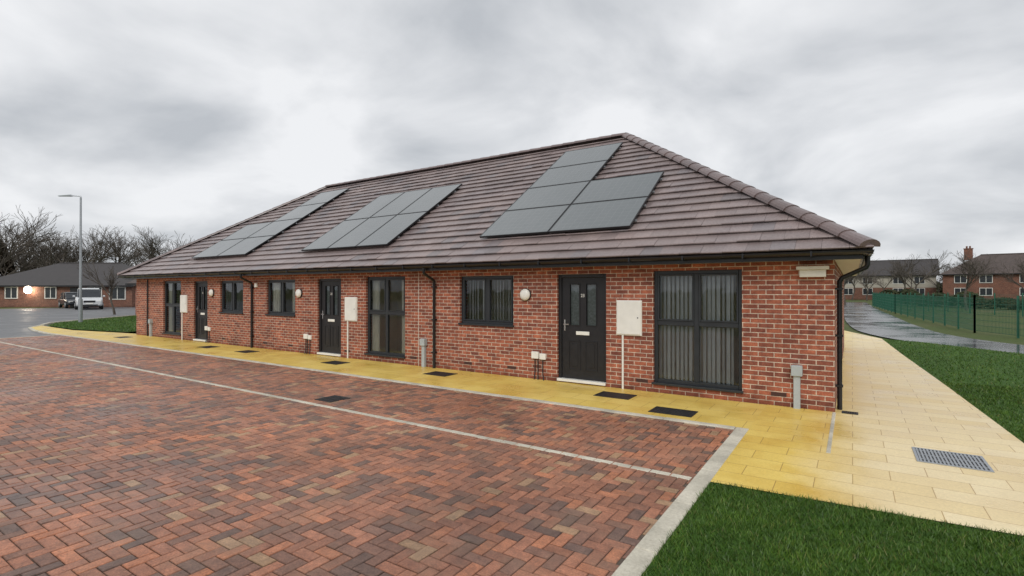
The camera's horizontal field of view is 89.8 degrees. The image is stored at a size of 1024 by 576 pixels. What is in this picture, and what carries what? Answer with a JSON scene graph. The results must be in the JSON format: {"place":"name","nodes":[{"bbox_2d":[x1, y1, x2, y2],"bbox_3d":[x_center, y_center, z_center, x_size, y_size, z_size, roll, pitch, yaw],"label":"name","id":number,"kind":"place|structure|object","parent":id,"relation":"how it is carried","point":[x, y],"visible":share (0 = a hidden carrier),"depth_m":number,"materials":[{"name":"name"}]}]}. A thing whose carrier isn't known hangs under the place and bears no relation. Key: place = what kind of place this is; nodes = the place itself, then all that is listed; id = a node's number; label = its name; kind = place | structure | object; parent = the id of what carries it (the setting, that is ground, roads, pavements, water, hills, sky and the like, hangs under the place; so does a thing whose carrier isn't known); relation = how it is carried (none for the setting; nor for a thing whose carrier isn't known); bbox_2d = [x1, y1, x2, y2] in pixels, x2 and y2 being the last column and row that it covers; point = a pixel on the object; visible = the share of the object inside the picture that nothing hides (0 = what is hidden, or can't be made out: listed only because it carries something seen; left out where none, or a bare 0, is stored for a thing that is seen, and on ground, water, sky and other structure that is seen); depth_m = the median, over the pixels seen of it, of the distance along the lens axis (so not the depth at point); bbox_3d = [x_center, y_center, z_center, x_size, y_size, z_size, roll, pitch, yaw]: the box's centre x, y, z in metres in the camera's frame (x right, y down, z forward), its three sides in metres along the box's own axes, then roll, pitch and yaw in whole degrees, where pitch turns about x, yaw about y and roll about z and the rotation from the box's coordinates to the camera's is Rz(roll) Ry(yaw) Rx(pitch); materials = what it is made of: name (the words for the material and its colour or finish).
{"place":"outdoors","nodes":[
{"label":"outdoors","id":0,"kind":"place"},
{"bbox_2d":[0,307,135,337],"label":"asphalt road","id":1,"kind":"structure","parent":0,"point":[16,322],"depth_m":35.22,"materials":[{"name":"grey asphalt"}]},
{"bbox_2d":[58,292,88,307],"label":"parked car","id":2,"kind":"object","parent":1,"relation":"on","point":[66,299],"visible":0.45,"depth_m":51.83,"materials":[{"name":"grey paint"}]},
{"bbox_2d":[41,315,131,325],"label":"kerb","id":3,"kind":"structure","parent":1,"relation":"on","point":[48,323],"depth_m":28.71,"materials":[{"name":"concrete"}]},
{"bbox_2d":[73,288,104,309],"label":"parked car","id":4,"kind":"object","parent":1,"relation":"on","point":[91,297],"visible":0.92,"depth_m":48.17,"materials":[{"name":"silver metal"}]},
{"bbox_2d":[47,315,135,331],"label":"lawn","id":5,"kind":"structure","parent":0,"point":[123,324],"depth_m":25.83,"materials":[{"name":"green plant"}]},
{"bbox_2d":[58,195,82,321],"bbox_3d":[-23.898,-1.578,27.818,1.324,6.950,0.198,0,0,2],"label":"street lamp","id":6,"kind":"object","parent":5,"relation":"on","point":[80,309],"visible":0.95,"depth_m":27.76,"materials":[{"name":"metal"}]},
{"bbox_2d":[32,326,766,428],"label":"yellow footpath","id":7,"kind":"structure","parent":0,"point":[731,413],"depth_m":9.96,"materials":[{"name":"yellow concrete"}]},
{"bbox_2d":[200,346,217,347],"bbox_3d":[-9.517,1.857,16.126,0.600,0.026,0.420,0,0,33],"label":"manhole cover","id":8,"kind":"object","parent":7,"relation":"on","point":[208,346],"visible":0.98,"depth_m":16.21,"materials":[{"name":"metal"}]},
{"bbox_2d":[234,350,259,352],"bbox_3d":[-7.691,1.853,14.917,0.600,0.026,0.420,0,0,33],"label":"manhole cover","id":9,"kind":"object","parent":7,"relation":"on","point":[247,351],"visible":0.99,"depth_m":14.92,"materials":[{"name":"metal"}]},
{"bbox_2d":[321,361,349,364],"bbox_3d":[-4.341,1.845,12.640,0.600,0.026,0.420,0,0,33],"label":"manhole cover","id":10,"kind":"object","parent":7,"relation":"on","point":[335,362],"visible":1,"depth_m":12.66,"materials":[{"name":"metal"}]},
{"bbox_2d":[423,371,456,376],"bbox_3d":[-1.531,1.839,10.961,0.620,0.026,0.420,0,0,33],"label":"manhole cover","id":11,"kind":"object","parent":7,"relation":"on","point":[439,373],"visible":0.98,"depth_m":10.98,"materials":[{"name":"metal"}]},
{"bbox_2d":[593,391,636,399],"bbox_3d":[1.752,1.831,8.728,0.620,0.026,0.420,0,0,33],"label":"manhole cover","id":12,"kind":"object","parent":7,"relation":"on","point":[615,395],"visible":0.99,"depth_m":8.71,"materials":[{"name":"metal"}]},
{"bbox_2d":[648,406,697,416],"bbox_3d":[2.371,1.827,7.562,0.620,0.026,0.400,0,0,33],"label":"manhole cover","id":13,"kind":"object","parent":7,"relation":"on","point":[673,411],"visible":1,"depth_m":7.56,"materials":[{"name":"metal"}]},
{"bbox_2d":[0,300,1023,535],"bbox_3d":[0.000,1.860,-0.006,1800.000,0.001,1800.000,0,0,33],"label":"ground","id":14,"kind":"structure","parent":0,"point":[928,324],"depth_m":26.77,"materials":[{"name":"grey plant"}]},
{"bbox_2d":[0,240,36,276],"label":"hedge","id":15,"kind":"object","parent":14,"relation":"on","point":[11,267],"visible":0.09,"depth_m":84.96,"materials":[{"name":"plant"}]},
{"bbox_2d":[0,262,134,306],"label":"brick bungalow","id":16,"kind":"object","parent":14,"relation":"on","point":[46,286],"visible":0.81,"depth_m":54.30,"materials":[{"name":"brick"}]},
{"bbox_2d":[6,288,124,298],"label":"windows","id":17,"kind":"structure","parent":16,"relation":"in","point":[121,291],"depth_m":54.25,"materials":[{"name":"white plastic"}]},
{"bbox_2d":[5,287,125,299],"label":"window frames","id":18,"kind":"structure","parent":16,"relation":"in","point":[5,287],"depth_m":54.22,"materials":[{"name":"white plastic"}]},
{"bbox_2d":[70,288,77,306],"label":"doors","id":19,"kind":"structure","parent":16,"relation":"in","point":[71,289],"depth_m":54.24,"materials":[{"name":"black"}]},
{"bbox_2d":[0,206,194,275],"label":"bare trees","id":20,"kind":"object","parent":14,"relation":"on","point":[19,255],"visible":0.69,"depth_m":89.35,"materials":[{"name":"brown plant"}]},
{"bbox_2d":[76,261,120,314],"bbox_3d":[-30.102,0.028,37.612,2.969,4.007,1.661,0,0,-12],"label":"sapling","id":21,"kind":"object","parent":14,"relation":"on","point":[109,285],"visible":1,"depth_m":37.77,"materials":[{"name":"brown plant"}]},
{"bbox_2d":[0,425,729,575],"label":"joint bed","id":22,"kind":"object","parent":14,"relation":"on","point":[620,561],"visible":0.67,"depth_m":3.88,"materials":[{"name":"grey sand"}]},
{"bbox_2d":[0,335,733,575],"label":"block paving","id":23,"kind":"structure","parent":22,"relation":"on","point":[291,471],"depth_m":5.05,"materials":[{"name":"red brick"}]},
{"bbox_2d":[314,395,349,402],"bbox_3d":[-2.960,1.834,8.476,0.400,0.028,0.400,0,0,33],"label":"drain grate","id":24,"kind":"object","parent":23,"relation":"on","point":[333,398],"visible":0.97,"depth_m":8.47,"materials":[{"name":"metal"}]},
{"bbox_2d":[0,342,691,479],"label":"bay marking line","id":25,"kind":"object","parent":23,"relation":"on","point":[548,450],"visible":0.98,"depth_m":6.75,"materials":[{"name":"paint"}]},
{"bbox_2d":[28,325,735,429],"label":"kerb","id":26,"kind":"structure","parent":14,"relation":"on","point":[600,409],"depth_m":9.06,"materials":[{"name":"concrete"}]},
{"bbox_2d":[117,132,880,411],"bbox_3d":[-2.333,-1.271,18.457,24.908,6.372,11.468,0,0,33],"label":"brick bungalow","id":27,"kind":"object","parent":14,"relation":"on","point":[696,279],"visible":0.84,"depth_m":10.45,"materials":[{"name":"brick"}]},
{"bbox_2d":[125,279,135,313],"bbox_3d":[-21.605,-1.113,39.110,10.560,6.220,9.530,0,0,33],"label":"downpipe","id":28,"kind":"object","parent":27,"relation":"attached to","point":[132,282],"visible":0.06,"depth_m":38.01,"materials":[{"name":"plastic"}]},
{"bbox_2d":[162,281,180,335],"bbox_3d":[-12.513,0.729,19.059,1.430,1.985,0.268,0,0,33],"label":"window","id":29,"kind":"structure","parent":27,"relation":"in","point":[172,304],"depth_m":19.36,"materials":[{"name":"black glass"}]},
{"bbox_2d":[193,281,207,341],"bbox_3d":[-10.770,0.800,17.860,0.960,2.075,0.162,0,0,33],"label":"front door","id":30,"kind":"structure","parent":27,"relation":"in","point":[201,287],"depth_m":17.94,"materials":[{"name":"black plastic"}]},
{"bbox_2d":[219,280,242,313],"bbox_3d":[-9.074,0.296,16.782,1.440,1.075,0.263,0,0,33],"label":"window","id":31,"kind":"structure","parent":27,"relation":"in","point":[233,285],"depth_m":16.81,"materials":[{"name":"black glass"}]},
{"bbox_2d":[192,188,349,258],"bbox_3d":[-8.998,-2.481,19.425,3.600,0.075,5.030,0,34,33],"label":"solar panel array","id":32,"kind":"object","parent":27,"relation":"on","point":[246,239],"visible":1,"depth_m":18.77,"materials":[{"name":"grey glass"}]},
{"bbox_2d":[265,279,295,316],"bbox_3d":[-6.801,0.291,15.280,1.490,1.075,0.268,0,0,33],"label":"window","id":33,"kind":"structure","parent":27,"relation":"in","point":[278,285],"depth_m":15.44,"materials":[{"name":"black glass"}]},
{"bbox_2d":[317,279,340,356],"bbox_3d":[-4.941,0.786,14.002,1.000,2.075,0.162,0,0,33],"label":"front door","id":34,"kind":"structure","parent":27,"relation":"in","point":[329,289],"depth_m":14.05,"materials":[{"name":"black plastic"}]},
{"bbox_2d":[301,183,461,250],"bbox_3d":[-3.831,-2.110,15.326,3.640,0.075,3.662,0,34,33],"label":"solar panel array","id":35,"kind":"object","parent":27,"relation":"on","point":[383,220],"visible":1,"depth_m":15.07,"materials":[{"name":"grey glass"}]},
{"bbox_2d":[364,276,405,358],"bbox_3d":[-3.107,0.707,12.833,1.430,1.985,0.268,0,0,33],"label":"window","id":36,"kind":"structure","parent":27,"relation":"in","point":[375,311],"depth_m":12.92,"materials":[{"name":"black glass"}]},
{"bbox_2d":[458,275,513,326],"bbox_3d":[-0.516,0.276,11.118,1.465,1.075,0.264,0,0,33],"label":"window","id":37,"kind":"structure","parent":27,"relation":"in","point":[486,321],"depth_m":11.10,"materials":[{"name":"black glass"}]},
{"bbox_2d":[479,142,663,237],"bbox_3d":[1.889,-2.533,12.267,3.560,0.075,5.030,0,34,33],"label":"solar panel array","id":38,"kind":"object","parent":27,"relation":"on","point":[565,192],"visible":1,"depth_m":11.47,"materials":[{"name":"grey glass"}]},
{"bbox_2d":[557,274,605,385],"bbox_3d":[1.343,0.772,9.842,1.027,2.075,0.162,0,0,33],"label":"front door","id":39,"kind":"structure","parent":27,"relation":"in","point":[582,298],"depth_m":9.87,"materials":[{"name":"black"}]},
{"bbox_2d":[651,269,742,393],"bbox_3d":[3.130,0.693,8.703,1.483,1.985,0.264,0,0,33],"label":"window","id":40,"kind":"structure","parent":27,"relation":"in","point":[694,320],"depth_m":8.69,"materials":[{"name":"black glass"}]},
{"bbox_2d":[611,427,748,575],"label":"kerb","id":41,"kind":"structure","parent":14,"relation":"on","point":[634,562],"depth_m":4.09,"materials":[{"name":"concrete"}]},
{"bbox_2d":[844,269,867,304],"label":"bare tree","id":42,"kind":"object","parent":14,"relation":"on","point":[847,282],"visible":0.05,"depth_m":60.45,"materials":[{"name":"brown plant"}]},
{"bbox_2d":[844,249,1023,300],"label":"bare trees","id":43,"kind":"object","parent":14,"relation":"on","point":[901,273],"visible":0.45,"depth_m":73.51,"materials":[{"name":"brown plant"}]},
{"bbox_2d":[936,281,942,292],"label":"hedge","id":44,"kind":"object","parent":14,"relation":"on","point":[939,284],"visible":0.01,"depth_m":107.17,"materials":[{"name":"green plant"}]},
{"bbox_2d":[872,292,1023,337],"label":"green fence","id":45,"kind":"object","parent":14,"relation":"on","point":[887,302],"visible":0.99,"depth_m":27.06,"materials":[{"name":"green metal"}]},
{"bbox_2d":[880,288,1021,309],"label":"hedge","id":46,"kind":"object","parent":14,"relation":"on","point":[904,291],"visible":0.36,"depth_m":52.91,"materials":[{"name":"green plant"}]},
{"bbox_2d":[910,292,1023,316],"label":"green fence","id":47,"kind":"object","parent":14,"relation":"on","point":[970,297],"visible":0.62,"depth_m":40.19,"materials":[{"name":"green metal"}]},
{"bbox_2d":[949,250,994,296],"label":"bare tree","id":48,"kind":"object","parent":14,"relation":"on","point":[969,272],"visible":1,"depth_m":46.17,"materials":[{"name":"brown plant"}]},
{"bbox_2d":[943,274,1023,299],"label":"walls","id":49,"kind":"structure","parent":14,"relation":"on","point":[1001,288],"depth_m":79.73,"materials":[{"name":"brown brick"}]},
{"bbox_2d":[942,254,1023,273],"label":"roof","id":50,"kind":"structure","parent":49,"relation":"on","point":[1011,260],"depth_m":81.07,"materials":[{"name":"brown tile"}]},
{"bbox_2d":[963,246,972,259],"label":"chimney","id":51,"kind":"object","parent":50,"relation":"on","point":[969,252],"visible":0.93,"depth_m":84.89,"materials":[{"name":"brown brick"}]},
{"bbox_2d":[939,273,1021,274],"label":"fascia","id":52,"kind":"structure","parent":50,"relation":"attached to","point":[980,274],"depth_m":80.17,"materials":[{"name":"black plastic"}]},
{"bbox_2d":[954,275,1023,295],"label":"window frames","id":53,"kind":"structure","parent":49,"relation":"attached to","point":[979,282],"depth_m":80.86,"materials":[{"name":"white plastic"}]},
{"bbox_2d":[955,275,1023,294],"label":"windows","id":54,"kind":"structure","parent":53,"relation":"in","point":[986,291],"depth_m":80.56,"materials":[{"name":"white plastic"}]},
{"bbox_2d":[0,0,1023,282],"label":"sky","id":55,"kind":"structure","parent":0,"point":[899,124],"materials":[{"name":"grey"}]},
{"bbox_2d":[638,339,1023,575],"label":"lawn","id":56,"kind":"structure","parent":0,"point":[725,530],"depth_m":3.77,"materials":[{"name":"green plant"}]},
{"bbox_2d":[710,330,1023,535],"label":"side footpath","id":57,"kind":"structure","parent":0,"point":[902,405],"depth_m":5.73,"materials":[{"name":"beige concrete"}]},
{"bbox_2d":[826,412,835,452],"bbox_3d":[4.087,1.816,6.571,0.045,0.014,2.234,0,0,33],"label":"channel edging","id":58,"kind":"object","parent":57,"relation":"on","point":[829,445],"visible":1,"depth_m":6.39,"materials":[{"name":"concrete"}]},
{"bbox_2d":[842,411,857,414],"bbox_3d":[4.915,1.822,7.473,0.200,0.028,0.160,0,0,33],"label":"drain grate","id":59,"kind":"object","parent":57,"relation":"on","point":[850,412],"visible":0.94,"depth_m":7.46,"materials":[{"name":"metal"}]},
{"bbox_2d":[912,447,994,472],"bbox_3d":[4.636,1.815,5.440,0.600,0.028,0.580,0,0,33],"label":"drain grate","id":60,"kind":"object","parent":57,"relation":"on","point":[955,459],"visible":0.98,"depth_m":5.40,"materials":[{"name":"metal"}]},
{"bbox_2d":[845,288,935,299],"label":"ground floor walls","id":61,"kind":"structure","parent":0,"point":[858,294],"depth_m":95.43,"materials":[{"name":"brown brick"}]},
{"bbox_2d":[845,276,935,287],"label":"walls","id":62,"kind":"structure","parent":61,"relation":"on","point":[927,284],"depth_m":92.97,"materials":[{"name":"brown brick"}]},
{"bbox_2d":[844,277,924,294],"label":"window frames","id":63,"kind":"structure","parent":62,"relation":"attached to","point":[872,288],"depth_m":94.72,"materials":[{"name":"white plastic"}]},
{"bbox_2d":[844,277,924,294],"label":"windows","id":64,"kind":"structure","parent":63,"relation":"attached to","point":[922,290],"depth_m":92.59,"materials":[{"name":"white plastic"}]},
{"bbox_2d":[862,259,939,275],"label":"roof","id":65,"kind":"structure","parent":62,"relation":"on","point":[880,266],"depth_m":94.19,"materials":[{"name":"tile"}]},
{"bbox_2d":[871,259,929,260],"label":"ridge","id":66,"kind":"structure","parent":65,"relation":"on","point":[906,259],"depth_m":94.98,"materials":[{"name":"tile"}]},
{"bbox_2d":[844,302,1023,353],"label":"tarmac path","id":67,"kind":"structure","parent":0,"point":[864,317],"depth_m":22.88,"materials":[{"name":"grey asphalt"}]},
{"bbox_2d":[981,253,1023,254],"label":"ridge","id":68,"kind":"structure","parent":0,"point":[1003,253],"depth_m":81.98,"materials":[{"name":"grey tile"}]}
]}

